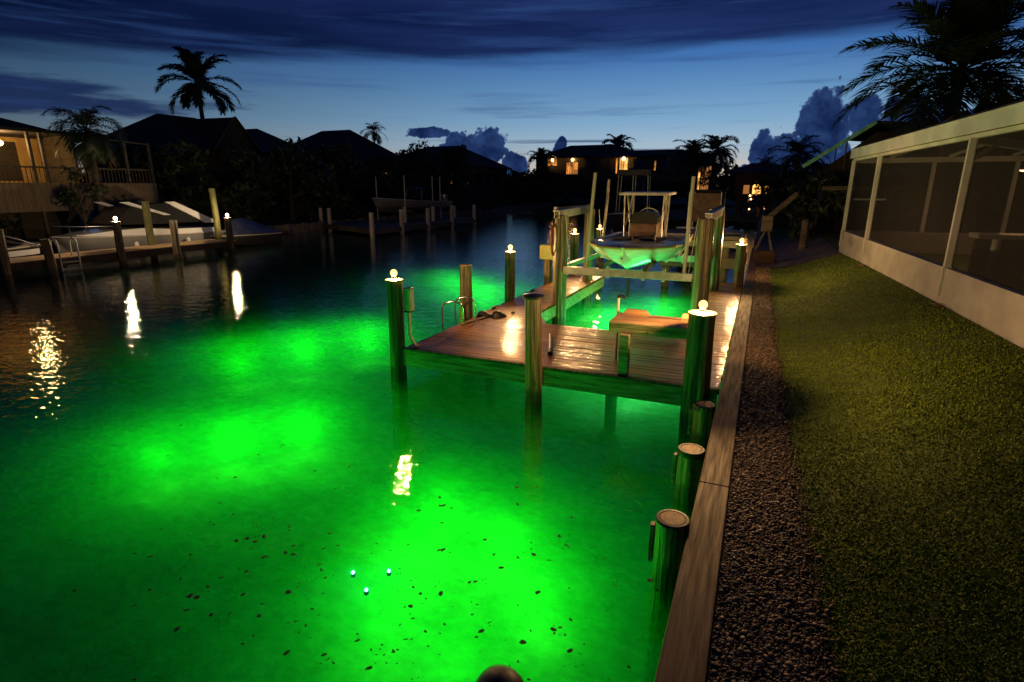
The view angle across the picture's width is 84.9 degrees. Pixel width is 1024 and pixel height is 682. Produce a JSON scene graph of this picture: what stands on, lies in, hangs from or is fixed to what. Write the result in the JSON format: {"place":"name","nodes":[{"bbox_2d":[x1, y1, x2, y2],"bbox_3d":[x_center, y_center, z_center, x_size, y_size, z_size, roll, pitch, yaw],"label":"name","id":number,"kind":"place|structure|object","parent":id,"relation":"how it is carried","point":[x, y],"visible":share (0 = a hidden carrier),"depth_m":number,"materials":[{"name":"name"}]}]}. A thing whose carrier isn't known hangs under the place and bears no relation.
{"place":"outdoors","nodes":[
{"label":"outdoors","id":0,"kind":"place"},
{"bbox_2d":[246,128,321,215],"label":"house","id":1,"kind":"structure","parent":0,"point":[261,136],"depth_m":51.53,"materials":[{"name":"black"}]},
{"bbox_2d":[10,192,646,242],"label":"bank ground","id":2,"kind":"structure","parent":0,"point":[281,221],"depth_m":46.95,"materials":[{"name":"soil"}]},
{"bbox_2d":[0,213,24,240],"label":"shrub","id":3,"kind":"object","parent":2,"relation":"on","point":[5,226],"visible":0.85,"depth_m":25.05,"materials":[{"name":"green plant"}]},
{"bbox_2d":[0,118,158,239],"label":"house","id":4,"kind":"structure","parent":2,"relation":"on","point":[34,181],"depth_m":27.80,"materials":[{"name":"beige"}]},
{"bbox_2d":[0,141,22,179],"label":"door","id":5,"kind":"structure","parent":4,"relation":"in","point":[8,152],"depth_m":27.40,"materials":[{"name":"wood"}]},
{"bbox_2d":[56,165,109,229],"bbox_3d":[-20.139,-6.430,26.469,1.962,3.514,1.964,7,17,23],"label":"broadleaf tree","id":6,"kind":"object","parent":2,"relation":"on","point":[66,198],"visible":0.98,"depth_m":26.23,"materials":[{"name":"green plant"}]},
{"bbox_2d":[41,105,129,227],"bbox_3d":[-19.438,-7.799,26.207,3.315,6.282,3.404,-7,17,-23],"label":"palm tree","id":7,"kind":"object","parent":2,"relation":"on","point":[92,143],"visible":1,"depth_m":25.61,"materials":[{"name":"green plant"}]},
{"bbox_2d":[83,194,180,229],"bbox_3d":[-20.352,-6.426,29.792,4.406,2.668,3.838,7,17,23],"label":"shrub","id":8,"kind":"object","parent":2,"relation":"on","point":[143,225],"visible":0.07,"depth_m":29.35,"materials":[{"name":"green plant"}]},
{"bbox_2d":[76,113,282,223],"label":"house","id":9,"kind":"structure","parent":2,"relation":"on","point":[214,136],"depth_m":41.53,"materials":[{"name":"black"}]},
{"bbox_2d":[153,46,241,118],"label":"palm tree","id":10,"kind":"object","parent":2,"relation":"on","point":[193,67],"visible":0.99,"depth_m":43.72,"materials":[{"name":"green plant"}]},
{"bbox_2d":[193,143,280,221],"bbox_3d":[-18.436,-10.481,38.009,5.483,5.674,5.969,-3,16,-10],"label":"broadleaf tree","id":11,"kind":"object","parent":2,"relation":"on","point":[251,183],"visible":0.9,"depth_m":37.35,"materials":[{"name":"green plant"}]},
{"bbox_2d":[255,136,338,221],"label":"broadleaf tree","id":12,"kind":"object","parent":2,"relation":"on","point":[312,179],"visible":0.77,"depth_m":42.31,"materials":[{"name":"green plant"}]},
{"bbox_2d":[293,141,368,216],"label":"broadleaf tree","id":13,"kind":"object","parent":2,"relation":"on","point":[345,160],"visible":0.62,"depth_m":46.12,"materials":[{"name":"green plant"}]},
{"bbox_2d":[295,130,395,206],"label":"house","id":14,"kind":"structure","parent":2,"relation":"on","point":[364,148],"depth_m":65.55,"materials":[{"name":"black"}]},
{"bbox_2d":[360,122,387,145],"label":"palm tree","id":15,"kind":"object","parent":2,"relation":"on","point":[375,136],"visible":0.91,"depth_m":68.36,"materials":[{"name":"green plant"}]},
{"bbox_2d":[392,140,445,199],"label":"broadleaf tree","id":16,"kind":"object","parent":2,"relation":"on","point":[411,158],"visible":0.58,"depth_m":65.92,"materials":[{"name":"green plant"}]},
{"bbox_2d":[80,161,813,198],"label":"distant woods","id":17,"kind":"object","parent":2,"relation":"on","point":[680,188],"visible":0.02,"depth_m":130.41,"materials":[{"name":"green plant"}]},
{"bbox_2d":[504,167,558,202],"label":"broadleaf tree","id":18,"kind":"object","parent":2,"relation":"on","point":[520,177],"visible":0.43,"depth_m":87.94,"materials":[{"name":"green plant"}]},
{"bbox_2d":[527,147,556,170],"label":"palm tree","id":19,"kind":"object","parent":2,"relation":"on","point":[544,161],"visible":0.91,"depth_m":92.92,"materials":[{"name":"green plant"}]},
{"bbox_2d":[0,218,753,681],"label":"canal bed","id":20,"kind":"object","parent":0,"point":[124,404],"visible":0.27,"depth_m":8.31,"materials":[{"name":"green liquid"}]},
{"bbox_2d":[0,203,551,288],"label":"bank wall","id":21,"kind":"structure","parent":20,"relation":"on","point":[285,229],"depth_m":38.33,"materials":[{"name":"concrete"}]},
{"bbox_2d":[322,217,476,234],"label":"neighbour dock","id":22,"kind":"object","parent":21,"relation":"attached to","point":[381,226],"visible":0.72,"depth_m":40.57,"materials":[{"name":"brown wood"}]},
{"bbox_2d":[540,244,553,323],"bbox_3d":[1.021,-1.255,15.699,0.480,2.860,0.240,7,17,23],"label":"power post","id":23,"kind":"object","parent":20,"relation":"on","point":[545,253],"visible":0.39,"depth_m":15.40,"materials":[{"name":"brown wood"}]},
{"bbox_2d":[654,247,757,681],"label":"seawall","id":24,"kind":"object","parent":20,"relation":"on","point":[684,654],"visible":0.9,"depth_m":4.26,"materials":[{"name":"brown wood"}]},
{"bbox_2d":[753,210,762,247],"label":"seawall","id":25,"kind":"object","parent":20,"relation":"on","point":[758,235],"visible":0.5,"depth_m":32.97,"materials":[{"name":"concrete"}]},
{"bbox_2d":[0,207,756,320],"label":"water","id":26,"kind":"structure","parent":0,"point":[531,217],"depth_m":30.93,"materials":[{"name":"liquid"}]},
{"bbox_2d":[0,229,22,315],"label":"dock piling","id":27,"kind":"object","parent":26,"relation":"in","point":[8,276],"visible":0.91,"depth_m":19.53,"materials":[{"name":"brown wood"}]},
{"bbox_2d":[0,236,40,273],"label":"covered runabout","id":28,"kind":"object","parent":26,"relation":"on","point":[18,249],"visible":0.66,"depth_m":21.96,"materials":[{"name":"white plastic"}]},
{"bbox_2d":[39,239,64,307],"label":"dock piling","id":29,"kind":"object","parent":26,"relation":"in","point":[49,257],"visible":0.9,"depth_m":20.70,"materials":[{"name":"brown wood"}]},
{"bbox_2d":[0,239,235,272],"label":"long dock","id":30,"kind":"object","parent":26,"relation":"on","point":[29,262],"visible":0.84,"depth_m":23.17,"materials":[{"name":"brown wood"}]},
{"bbox_2d":[50,237,81,270],"bbox_3d":[-17.048,-3.330,21.391,0.490,1.230,0.710,7,17,23],"label":"dock ladder","id":31,"kind":"object","parent":30,"relation":"attached to","point":[79,260],"visible":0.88,"depth_m":21.47,"materials":[{"name":"grey metal"}]},
{"bbox_2d":[112,220,133,295],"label":"dock piling","id":32,"kind":"object","parent":26,"relation":"in","point":[120,248],"visible":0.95,"depth_m":22.96,"materials":[{"name":"brown wood"}]},
{"bbox_2d":[50,201,224,262],"bbox_3d":[-18.034,-5.359,27.180,2.982,2.759,7.625,7,17,23],"label":"motor cruiser","id":33,"kind":"object","parent":26,"relation":"on","point":[125,213],"visible":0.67,"depth_m":26.17,"materials":[{"name":"plastic"}]},
{"bbox_2d":[141,201,161,281],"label":"dock piling","id":34,"kind":"object","parent":26,"relation":"in","point":[148,223],"visible":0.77,"depth_m":25.52,"materials":[{"name":"brown wood"}]},
{"bbox_2d":[169,220,185,286],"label":"dock piling","id":35,"kind":"object","parent":26,"relation":"in","point":[175,240],"visible":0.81,"depth_m":25.12,"materials":[{"name":"brown wood"}]},
{"bbox_2d":[208,188,226,273],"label":"dock piling","id":36,"kind":"object","parent":26,"relation":"in","point":[215,215],"visible":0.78,"depth_m":28.24,"materials":[{"name":"brown wood"}]},
{"bbox_2d":[224,216,238,275],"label":"dock piling","id":37,"kind":"object","parent":26,"relation":"in","point":[229,234],"visible":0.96,"depth_m":27.67,"materials":[{"name":"brown wood"}]},
{"bbox_2d":[210,218,281,250],"bbox_3d":[-15.164,-5.991,31.251,1.969,1.710,4.226,7,17,23],"label":"tarped skiff","id":38,"kind":"object","parent":26,"relation":"on","point":[246,232],"visible":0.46,"depth_m":31.14,"materials":[{"name":"blue fabric"}]},
{"bbox_2d":[5,393,658,680],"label":"floating leaves","id":39,"kind":"object","parent":26,"relation":"on","point":[410,606],"visible":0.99,"depth_m":4.51,"materials":[{"name":"brown plant"}]},
{"bbox_2d":[369,212,375,253],"bbox_3d":[-9.011,-6.818,36.172,0.340,2.884,0.340,7,17,23],"label":"dock post","id":40,"kind":"object","parent":26,"relation":"in","point":[371,221],"visible":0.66,"depth_m":35.90,"materials":[{"name":"wood"}]},
{"bbox_2d":[385,276,409,449],"bbox_3d":[-1.940,0.384,9.498,0.337,3.206,0.294,7,17,23],"label":"dock piling","id":41,"kind":"object","parent":26,"relation":"in","point":[398,372],"visible":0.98,"depth_m":9.39,"materials":[{"name":"brown wood"}]},
{"bbox_2d":[403,287,418,346],"bbox_3d":[-1.663,-0.380,9.283,0.203,1.010,0.150,7,17,23],"label":"conduit","id":42,"kind":"object","parent":41,"relation":"attached to","point":[408,295],"visible":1,"depth_m":9.20,"materials":[{"name":"plastic"}]},
{"bbox_2d":[399,209,405,250],"bbox_3d":[-7.637,-7.633,38.947,0.340,2.978,0.340,7,17,23],"label":"dock post","id":43,"kind":"object","parent":26,"relation":"in","point":[401,218],"visible":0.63,"depth_m":38.67,"materials":[{"name":"wood"}]},
{"bbox_2d":[375,175,440,219],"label":"lift","id":44,"kind":"object","parent":26,"relation":"in","point":[405,198],"visible":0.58,"depth_m":45.04,"materials":[{"name":"wood"}]},
{"bbox_2d":[371,188,452,210],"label":"hoisted boat","id":45,"kind":"object","parent":44,"relation":"hanging from","point":[390,204],"visible":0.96,"depth_m":44.24,"materials":[{"name":"plastic"}]},
{"bbox_2d":[425,208,430,245],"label":"dock post","id":46,"kind":"object","parent":26,"relation":"in","point":[427,210],"visible":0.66,"depth_m":41.66,"materials":[{"name":"wood"}]},
{"bbox_2d":[460,264,475,398],"bbox_3d":[-0.931,-0.113,11.747,0.280,2.974,0.300,7,17,23],"label":"dock piling","id":47,"kind":"object","parent":26,"relation":"in","point":[469,389],"visible":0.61,"depth_m":11.45,"materials":[{"name":"brown wood"}]},
{"bbox_2d":[476,664,523,681],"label":"stub piling","id":48,"kind":"object","parent":26,"relation":"in","point":[499,673],"visible":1,"depth_m":3.34,"materials":[{"name":"brown wood"}]},
{"bbox_2d":[505,249,515,301],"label":"dock piling","id":49,"kind":"object","parent":26,"relation":"in","point":[509,274],"visible":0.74,"depth_m":13.42,"materials":[{"name":"brown wood"}]},
{"bbox_2d":[522,293,543,474],"bbox_3d":[0.310,0.768,8.473,0.335,3.013,0.325,7,17,23],"label":"dock piling","id":50,"kind":"object","parent":26,"relation":"in","point":[533,381],"visible":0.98,"depth_m":8.34,"materials":[{"name":"brown wood"}]},
{"bbox_2d":[552,215,568,325],"bbox_3d":[1.101,-0.941,13.057,0.333,3.874,0.367,7,17,23],"label":"lift piling","id":51,"kind":"object","parent":26,"relation":"in","point":[559,263],"visible":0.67,"depth_m":12.72,"materials":[{"name":"brown wood"}]},
{"bbox_2d":[553,203,724,296],"bbox_3d":[3.039,-2.300,13.569,3.600,1.909,3.726,7,17,23],"label":"boat lift","id":52,"kind":"object","parent":51,"relation":"attached to","point":[644,273],"visible":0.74,"depth_m":12.32,"materials":[{"name":"wood"}]},
{"bbox_2d":[584,173,596,266],"bbox_3d":[1.722,-2.612,12.311,0.294,2.088,0.076,-14,20,-40],"label":"guide pole","id":53,"kind":"object","parent":52,"relation":"attached to","point":[590,219],"visible":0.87,"depth_m":12.27,"materials":[{"name":"plastic"}]},
{"bbox_2d":[602,180,610,235],"bbox_3d":[2.656,-3.574,15.868,0.209,1.925,0.074,-7,17,-23],"label":"guide pole","id":54,"kind":"object","parent":52,"relation":"attached to","point":[606,207],"visible":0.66,"depth_m":15.79,"materials":[{"name":"plastic"}]},
{"bbox_2d":[590,191,692,268],"bbox_3d":[3.440,-2.836,14.719,2.406,2.090,6.351,6,16,20],"label":"console boat","id":55,"kind":"object","parent":52,"relation":"on","point":[645,239],"visible":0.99,"depth_m":13.54,"materials":[{"name":"white plastic"}]},
{"bbox_2d":[682,176,695,272],"bbox_3d":[3.613,-2.328,11.453,0.075,1.995,0.216,9,18,30],"label":"guide pole","id":56,"kind":"object","parent":52,"relation":"attached to","point":[689,223],"visible":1,"depth_m":11.41,"materials":[{"name":"plastic"}]},
{"bbox_2d":[402,274,743,432],"bbox_3d":[2.288,0.174,12.702,5.021,1.900,9.215,7,17,23],"label":"boat dock","id":57,"kind":"object","parent":26,"relation":"in","point":[491,350],"visible":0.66,"depth_m":9.26,"materials":[{"name":"brown wood"}]},
{"bbox_2d":[441,296,476,376],"bbox_3d":[-1.027,-0.091,10.982,0.458,1.528,0.654,7,17,23],"label":"swim ladder","id":58,"kind":"object","parent":57,"relation":"attached to","point":[461,305],"visible":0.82,"depth_m":10.72,"materials":[{"name":"silver metal"}]},
{"bbox_2d":[477,310,506,317],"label":"shoes","id":59,"kind":"object","parent":57,"relation":"on","point":[496,313],"visible":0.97,"depth_m":11.52,"materials":[{"name":"black rubber"}]},
{"bbox_2d":[614,294,625,358],"bbox_3d":[1.655,-0.211,8.601,0.132,1.028,0.056,10,18,33],"label":"water tap","id":60,"kind":"object","parent":57,"relation":"on","point":[617,312],"visible":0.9,"depth_m":8.57,"materials":[{"name":"plastic"}]},
{"bbox_2d":[608,308,688,375],"bbox_3d":[1.989,0.197,8.115,1.100,1.160,0.728,7,17,23],"label":"fillet table","id":61,"kind":"object","parent":57,"relation":"attached to","point":[627,323],"visible":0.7,"depth_m":7.88,"materials":[{"name":"brown wood"}]},
{"bbox_2d":[569,232,578,323],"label":"dock piling","id":62,"kind":"object","parent":26,"relation":"in","point":[574,255],"visible":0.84,"depth_m":17.53,"materials":[{"name":"brown wood"}]},
{"bbox_2d":[581,209,594,327],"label":"lift piling","id":63,"kind":"object","parent":26,"relation":"in","point":[586,304],"visible":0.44,"depth_m":15.90,"materials":[{"name":"brown wood"}]},
{"bbox_2d":[594,227,602,299],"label":"dock piling","id":64,"kind":"object","parent":26,"relation":"in","point":[598,294],"visible":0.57,"depth_m":21.89,"materials":[{"name":"brown wood"}]},
{"bbox_2d":[608,169,658,232],"bbox_3d":[7.778,-8.731,35.930,2.863,4.300,8.025,5,16,19],"label":"tower boat","id":65,"kind":"object","parent":26,"relation":"on","point":[616,220],"visible":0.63,"depth_m":34.52,"materials":[{"name":"black metal"}]},
{"bbox_2d":[643,509,689,681],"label":"short piling","id":66,"kind":"object","parent":26,"relation":"in","point":[668,534],"visible":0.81,"depth_m":4.53,"materials":[{"name":"brown wood"}]},
{"bbox_2d":[671,443,704,519],"bbox_3d":[1.819,2.023,5.965,0.277,1.936,0.300,-11,19,-34],"label":"short piling","id":67,"kind":"object","parent":26,"relation":"in","point":[688,462],"visible":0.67,"depth_m":5.70,"materials":[{"name":"brown wood"}]},
{"bbox_2d":[677,308,716,452],"bbox_3d":[2.485,0.963,7.634,0.389,3.089,0.369,7,17,23],"label":"dock piling","id":68,"kind":"object","parent":26,"relation":"in","point":[698,358],"visible":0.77,"depth_m":7.32,"materials":[{"name":"brown wood"}]},
{"bbox_2d":[687,400,714,453],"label":"short piling","id":69,"kind":"object","parent":26,"relation":"in","point":[701,416],"visible":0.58,"depth_m":6.85,"materials":[{"name":"brown wood"}]},
{"bbox_2d":[691,219,714,309],"bbox_3d":[3.899,-0.555,11.658,0.386,3.874,0.389,7,17,23],"label":"lift piling","id":70,"kind":"object","parent":26,"relation":"in","point":[703,260],"visible":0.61,"depth_m":11.28,"materials":[{"name":"brown wood"}]},
{"bbox_2d":[659,229,746,315],"bbox_3d":[6.319,-2.055,18.634,2.550,3.040,2.220,7,17,23],"label":"boat lift","id":71,"kind":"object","parent":26,"relation":"in","point":[727,259],"depth_m":17.76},
{"bbox_2d":[676,189,734,249],"bbox_3d":[9.211,-5.600,26.756,2.366,3.150,6.425,7,17,25],"label":"canopy boat","id":72,"kind":"object","parent":26,"relation":"on","point":[703,203],"visible":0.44,"depth_m":26.08,"materials":[{"name":"beige fabric"}]},
{"bbox_2d":[709,212,724,290],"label":"lift piling","id":73,"kind":"object","parent":26,"relation":"in","point":[717,254],"visible":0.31,"depth_m":14.23,"materials":[{"name":"brown wood"}]},
{"bbox_2d":[729,242,747,347],"bbox_3d":[6.097,-1.176,15.188,0.352,3.188,0.314,7,17,23],"label":"dock piling","id":74,"kind":"object","parent":26,"relation":"in","point":[739,269],"visible":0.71,"depth_m":14.86,"materials":[{"name":"brown wood"}]},
{"bbox_2d":[412,146,511,205],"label":"house","id":75,"kind":"structure","parent":0,"point":[490,173],"depth_m":81.71,"materials":[{"name":"green"}]},
{"bbox_2d":[0,0,1023,175],"label":"sky","id":76,"kind":"structure","parent":0,"point":[502,80],"materials":[{"name":"blue"}]},
{"bbox_2d":[552,194,779,211],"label":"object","id":77,"kind":"structure","parent":0,"point":[680,202],"depth_m":85.75,"materials":[{"name":"soil"}]},
{"bbox_2d":[535,144,645,201],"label":"house","id":78,"kind":"structure","parent":77,"relation":"on","point":[574,167],"depth_m":94.81,"materials":[{"name":"brown"}]},
{"bbox_2d":[566,162,577,174],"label":"window","id":79,"kind":"structure","parent":78,"relation":"in","point":[572,167],"depth_m":94.82,"materials":[{"name":"glass"}]},
{"bbox_2d":[601,134,636,200],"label":"palm tree","id":80,"kind":"object","parent":77,"relation":"on","point":[618,140],"visible":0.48,"depth_m":97.85,"materials":[{"name":"green plant"}]},
{"bbox_2d":[589,149,702,203],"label":"house","id":81,"kind":"structure","parent":77,"relation":"on","point":[609,165],"depth_m":83.91,"materials":[{"name":"beige"}]},
{"bbox_2d":[619,158,628,169],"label":"window","id":82,"kind":"structure","parent":81,"relation":"in","point":[623,163],"depth_m":84.54,"materials":[{"name":"glass"}]},
{"bbox_2d":[633,159,646,169],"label":"window","id":83,"kind":"structure","parent":81,"relation":"in","point":[638,164],"depth_m":83.63,"materials":[{"name":"glass"}]},
{"bbox_2d":[660,158,670,172],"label":"window","id":84,"kind":"structure","parent":81,"relation":"in","point":[665,167],"depth_m":82.24,"materials":[{"name":"glass"}]},
{"bbox_2d":[660,207,759,240],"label":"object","id":85,"kind":"structure","parent":0,"point":[677,217],"depth_m":49.12,"materials":[{"name":"soil"}]},
{"bbox_2d":[668,139,711,211],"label":"palm tree","id":86,"kind":"object","parent":85,"relation":"on","point":[692,161],"visible":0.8,"depth_m":56.28,"materials":[{"name":"green plant"}]},
{"bbox_2d":[696,162,717,192],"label":"house","id":87,"kind":"structure","parent":85,"relation":"on","point":[698,186],"depth_m":69.87,"materials":[{"name":"brown"}]},
{"bbox_2d":[688,134,739,192],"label":"palm tree","id":88,"kind":"object","parent":85,"relation":"on","point":[718,154],"visible":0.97,"depth_m":54.46,"materials":[{"name":"green plant"}]},
{"bbox_2d":[698,165,736,207],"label":"broadleaf tree","id":89,"kind":"object","parent":85,"relation":"on","point":[722,182],"visible":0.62,"depth_m":59.77,"materials":[{"name":"green plant"}]},
{"bbox_2d":[728,161,786,218],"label":"house","id":90,"kind":"structure","parent":85,"relation":"on","point":[747,176],"depth_m":46.54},
{"bbox_2d":[690,228,744,234],"bbox_3d":[6.476,-3.524,17.829,1.758,0.180,1.000,7,17,23],"label":"dinghy","id":91,"kind":"object","parent":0,"point":[727,231],"visible":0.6,"depth_m":17.41,"materials":[{"name":"grey plastic"}]},
{"bbox_2d":[757,232,840,267],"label":"path","id":92,"kind":"structure","parent":0,"point":[789,253],"depth_m":21.02,"materials":[{"name":"concrete"}]},
{"bbox_2d":[752,192,798,262],"bbox_3d":[9.281,-3.991,19.724,1.245,2.432,0.623,7,17,23],"label":"crane","id":93,"kind":"object","parent":92,"relation":"on","point":[763,256],"visible":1,"depth_m":19.70,"materials":[{"name":"white metal"}]},
{"bbox_2d":[756,204,1023,681],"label":"lawn","id":94,"kind":"structure","parent":0,"point":[960,261],"depth_m":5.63,"materials":[{"name":"plant"}]},
{"bbox_2d":[751,168,796,214],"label":"broadleaf tree","id":95,"kind":"object","parent":94,"relation":"on","point":[765,180],"visible":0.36,"depth_m":41.97,"materials":[{"name":"green plant"}]},
{"bbox_2d":[706,271,843,681],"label":"gravel strip","id":96,"kind":"object","parent":94,"relation":"on","point":[759,628],"visible":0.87,"depth_m":3.93,"materials":[{"name":"gravel"}]},
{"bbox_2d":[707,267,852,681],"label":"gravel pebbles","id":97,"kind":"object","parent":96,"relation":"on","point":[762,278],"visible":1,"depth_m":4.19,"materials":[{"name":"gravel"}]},
{"bbox_2d":[770,175,810,229],"bbox_3d":[16.574,-8.231,33.386,2.618,3.285,2.927,-8,17,-26],"label":"broadleaf tree","id":98,"kind":"object","parent":94,"relation":"on","point":[781,195],"visible":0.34,"depth_m":33.35,"materials":[{"name":"green plant"}]},
{"bbox_2d":[762,134,830,183],"bbox_3d":[19.606,-11.154,38.959,4.456,5.959,4.041,7,17,23],"label":"palm tree","id":99,"kind":"object","parent":94,"relation":"on","point":[795,159],"visible":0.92,"depth_m":38.27,"materials":[{"name":"green plant"}]},
{"bbox_2d":[798,220,809,249],"bbox_3d":[11.276,-4.076,21.613,0.304,1.150,0.293,7,17,23],"label":"garden post","id":100,"kind":"object","parent":94,"relation":"on","point":[803,239],"visible":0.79,"depth_m":21.52,"materials":[{"name":"wood"}]},
{"bbox_2d":[781,169,842,240],"bbox_3d":[13.331,-6.025,25.041,2.279,3.181,3.211,12,20,38],"label":"broadleaf tree","id":101,"kind":"object","parent":94,"relation":"on","point":[805,204],"visible":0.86,"depth_m":24.76,"materials":[{"name":"green plant"}]},
{"bbox_2d":[822,186,901,230],"bbox_3d":[13.219,-4.892,21.469,2.600,2.000,0.100,7,17,23],"label":"arbor rail","id":102,"kind":"object","parent":94,"relation":"on","point":[870,188],"visible":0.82,"depth_m":21.08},
{"bbox_2d":[826,148,931,230],"bbox_3d":[14.769,-5.922,22.262,4.152,3.826,2.672,7,17,23],"label":"broadleaf tree","id":103,"kind":"object","parent":94,"relation":"on","point":[906,175],"visible":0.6,"depth_m":21.94,"materials":[{"name":"green plant"}]},
{"bbox_2d":[794,120,1023,232],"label":"neighbour house","id":104,"kind":"structure","parent":94,"relation":"on","point":[874,131],"depth_m":24.68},
{"bbox_2d":[831,0,1023,231],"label":"palm tree","id":105,"kind":"object","parent":94,"relation":"on","point":[968,32],"visible":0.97,"depth_m":16.30,"materials":[{"name":"green plant"}]},
{"bbox_2d":[839,99,1023,348],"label":"screened porch","id":106,"kind":"object","parent":94,"relation":"on","point":[994,307],"visible":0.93,"depth_m":10.67,"materials":[{"name":"paint"}]},
{"bbox_2d":[967,232,1023,278],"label":"porch counter","id":107,"kind":"object","parent":106,"relation":"on","point":[997,255],"visible":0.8,"depth_m":12.78,"materials":[{"name":"brown paint"}]},
{"bbox_2d":[884,92,1023,233],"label":"broadleaf tree","id":108,"kind":"object","parent":94,"relation":"on","point":[904,222],"visible":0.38,"depth_m":19.61,"materials":[{"name":"green plant"}]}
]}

